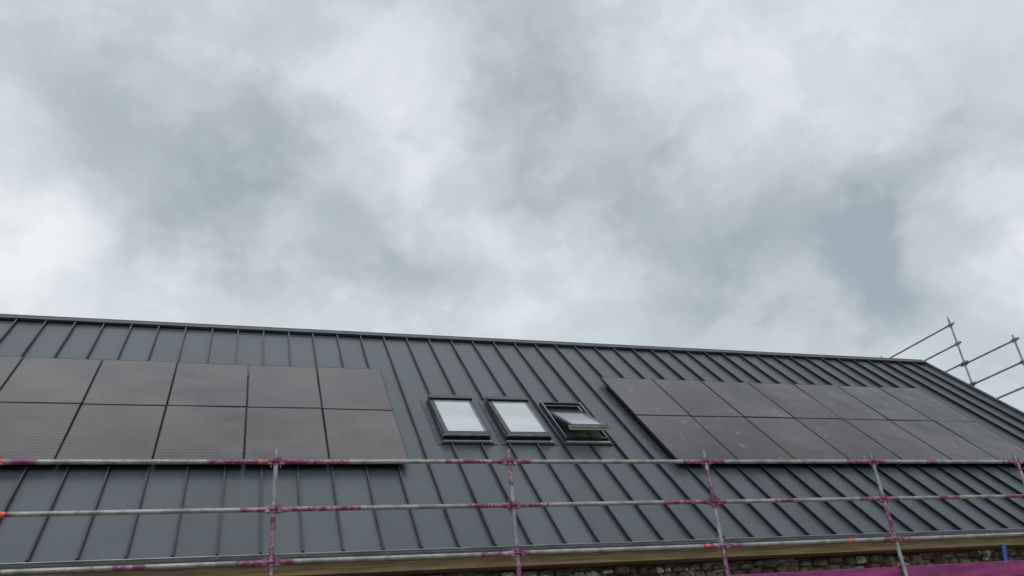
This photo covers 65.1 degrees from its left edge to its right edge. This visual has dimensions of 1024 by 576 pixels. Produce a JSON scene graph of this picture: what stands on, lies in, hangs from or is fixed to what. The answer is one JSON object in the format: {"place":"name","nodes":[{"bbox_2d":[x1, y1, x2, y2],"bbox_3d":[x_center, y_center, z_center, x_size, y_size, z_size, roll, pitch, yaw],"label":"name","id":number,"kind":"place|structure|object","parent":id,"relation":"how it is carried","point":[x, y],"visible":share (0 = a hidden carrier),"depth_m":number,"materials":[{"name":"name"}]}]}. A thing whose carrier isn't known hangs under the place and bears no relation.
{"place":"outdoors","nodes":[
{"label":"outdoors","id":0,"kind":"place"},
{"bbox_2d":[0,0,1023,411],"label":"sky","id":1,"kind":"structure","parent":0,"point":[821,177],"materials":[{"name":"grey"}]},
{"label":"ground","id":2,"kind":"structure","parent":0,"visible":0},
{"bbox_2d":[0,448,1023,575],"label":"scaffolding","id":3,"kind":"object","parent":2,"relation":"on","point":[1006,568],"visible":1,"depth_m":8.98,"materials":[{"name":"metal"}]},
{"bbox_2d":[0,314,1023,575],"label":"barn","id":4,"kind":"structure","parent":2,"relation":"on","point":[470,398],"depth_m":12.31,"materials":[{"name":"metal"}]},
{"bbox_2d":[0,356,22,389],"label":"solar panel","id":5,"kind":"object","parent":4,"relation":"attached to","point":[9,365],"visible":1,"depth_m":12.52,"materials":[{"name":"black glass"}]},
{"bbox_2d":[0,402,80,464],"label":"solar panel","id":6,"kind":"object","parent":4,"relation":"attached to","point":[34,430],"visible":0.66,"depth_m":10.90,"materials":[{"name":"black glass"}]},
{"bbox_2d":[0,357,101,404],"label":"solar panel","id":7,"kind":"object","parent":4,"relation":"attached to","point":[48,380],"visible":0.98,"depth_m":12.27,"materials":[{"name":"black glass"}]},
{"bbox_2d":[56,404,165,458],"bbox_3d":[-5.528,2.012,11.167,1.132,1.220,1.220,4,-29,-18],"label":"solar panel","id":8,"kind":"object","parent":4,"relation":"attached to","point":[113,431],"visible":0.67,"depth_m":11.11,"materials":[{"name":"black glass"}]},
{"bbox_2d":[82,359,176,405],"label":"solar panel","id":9,"kind":"object","parent":4,"relation":"attached to","point":[129,382],"visible":1,"depth_m":12.62,"materials":[{"name":"black glass"}]},
{"bbox_2d":[153,405,245,458],"bbox_3d":[-4.438,2.089,11.524,1.132,1.220,1.220,4,-29,-18],"label":"solar panel","id":10,"kind":"object","parent":4,"relation":"attached to","point":[199,432],"visible":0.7,"depth_m":11.48,"materials":[{"name":"black glass"}]},
{"bbox_2d":[168,362,247,406],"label":"solar panel","id":11,"kind":"object","parent":4,"relation":"attached to","point":[209,384],"visible":1,"depth_m":12.98,"materials":[{"name":"black glass"}]},
{"bbox_2d":[247,365,321,407],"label":"solar panel","id":12,"kind":"object","parent":4,"relation":"attached to","point":[283,386],"visible":1,"depth_m":13.34,"materials":[{"name":"black glass"}]},
{"bbox_2d":[244,407,328,464],"bbox_3d":[-3.348,2.166,11.882,1.132,1.220,1.220,4,-28,-18],"label":"solar panel","id":13,"kind":"object","parent":4,"relation":"attached to","point":[294,433],"visible":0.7,"depth_m":11.84,"materials":[{"name":"black glass"}]},
{"bbox_2d":[317,367,392,410],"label":"solar panel","id":14,"kind":"object","parent":4,"relation":"attached to","point":[353,388],"visible":1,"depth_m":13.70,"materials":[{"name":"black glass"}]},
{"bbox_2d":[323,409,408,458],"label":"solar panel","id":15,"kind":"object","parent":4,"relation":"attached to","point":[363,434],"visible":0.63,"depth_m":12.19,"materials":[{"name":"black glass"}]},
{"bbox_2d":[420,394,497,444],"bbox_3d":[-0.914,2.204,13.443,0.980,1.192,1.197,4,-29,-18],"label":"roof window","id":16,"kind":"structure","parent":4,"relation":"in","point":[458,420],"depth_m":13.20,"materials":[{"name":"glass"}]},
{"bbox_2d":[478,396,557,444],"bbox_3d":[0.081,2.274,13.770,0.980,1.192,1.197,4,-29,-18],"label":"roof window","id":17,"kind":"structure","parent":4,"relation":"in","point":[518,423],"depth_m":13.53,"materials":[{"name":"glass"}]},
{"bbox_2d":[532,401,614,445],"bbox_3d":[1.081,2.358,14.047,0.980,1.182,1.314,4,-29,-18],"label":"roof window","id":18,"kind":"structure","parent":4,"relation":"in","point":[571,420],"depth_m":13.88,"materials":[{"name":"glass"}]},
{"bbox_2d":[600,377,689,416],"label":"solar panel","id":19,"kind":"object","parent":4,"relation":"attached to","point":[635,396],"visible":1,"depth_m":15.43,"materials":[{"name":"black glass"}]},
{"bbox_2d":[635,415,737,459],"bbox_3d":[3.014,2.616,13.968,1.132,1.220,1.220,4,-29,-18],"label":"solar panel","id":20,"kind":"object","parent":4,"relation":"attached to","point":[683,437],"visible":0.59,"depth_m":13.93,"materials":[{"name":"black glass"}]},
{"bbox_2d":[652,379,743,416],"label":"solar panel","id":21,"kind":"object","parent":4,"relation":"attached to","point":[691,398],"visible":1,"depth_m":15.79,"materials":[{"name":"black glass"}]},
{"bbox_2d":[692,416,795,459],"bbox_3d":[4.104,2.694,14.325,1.132,1.220,1.220,4,-29,-18],"label":"solar panel","id":22,"kind":"object","parent":4,"relation":"attached to","point":[740,438],"visible":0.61,"depth_m":14.27,"materials":[{"name":"black glass"}]},
{"bbox_2d":[701,381,793,417],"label":"solar panel","id":23,"kind":"object","parent":4,"relation":"attached to","point":[746,399],"visible":1,"depth_m":16.15,"materials":[{"name":"black glass"}]},
{"bbox_2d":[749,383,842,418],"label":"solar panel","id":24,"kind":"object","parent":4,"relation":"attached to","point":[794,401],"visible":1,"depth_m":16.51,"materials":[{"name":"black glass"}]},
{"bbox_2d":[745,417,850,463],"bbox_3d":[5.195,2.771,14.682,1.132,1.220,1.220,4,-29,-18],"label":"solar panel","id":25,"kind":"object","parent":4,"relation":"attached to","point":[794,438],"visible":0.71,"depth_m":14.62,"materials":[{"name":"black glass"}]},
{"bbox_2d":[793,384,888,419],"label":"solar panel","id":26,"kind":"object","parent":4,"relation":"attached to","point":[840,402],"visible":0.96,"depth_m":16.88,"materials":[{"name":"black glass"}]},
{"bbox_2d":[795,418,901,463],"bbox_3d":[6.285,2.848,15.040,1.132,1.220,1.220,4,-28,-18],"label":"solar panel","id":27,"kind":"object","parent":4,"relation":"attached to","point":[847,439],"visible":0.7,"depth_m":15.01,"materials":[{"name":"black glass"}]},
{"bbox_2d":[838,386,932,420],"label":"solar panel","id":28,"kind":"object","parent":4,"relation":"attached to","point":[884,403],"visible":1,"depth_m":17.22,"materials":[{"name":"black glass"}]},
{"bbox_2d":[844,419,950,459],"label":"solar panel","id":29,"kind":"object","parent":4,"relation":"attached to","point":[897,440],"visible":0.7,"depth_m":15.35,"materials":[{"name":"black glass"}]},
{"bbox_2d":[878,387,975,421],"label":"solar panel","id":30,"kind":"object","parent":4,"relation":"attached to","point":[926,404],"visible":0.99,"depth_m":17.60,"materials":[{"name":"black glass"}]},
{"bbox_2d":[890,420,998,463],"bbox_3d":[8.466,3.003,15.755,1.132,1.220,1.220,4,-29,-18],"label":"solar panel","id":31,"kind":"object","parent":4,"relation":"attached to","point":[951,445],"visible":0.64,"depth_m":15.71,"materials":[{"name":"black glass"}]},
{"bbox_2d":[935,421,1023,463],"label":"solar panel","id":32,"kind":"object","parent":4,"relation":"attached to","point":[989,441],"visible":0.72,"depth_m":16.15,"materials":[{"name":"black glass"}]},
{"bbox_2d":[1000,544,1007,560],"bbox_3d":[7.416,5.345,11.708,0.884,3.089,0.080,4,-29,-18],"label":"drain pipe","id":33,"kind":"object","parent":4,"relation":"attached to","point":[1004,552],"visible":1,"depth_m":12.45,"materials":[{"name":"blue plastic"}]},
{"bbox_2d":[881,317,1023,398],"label":"scaffolding","id":34,"kind":"object","parent":2,"relation":"on","point":[957,344],"visible":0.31,"depth_m":21.24,"materials":[{"name":"metal"}]}
]}

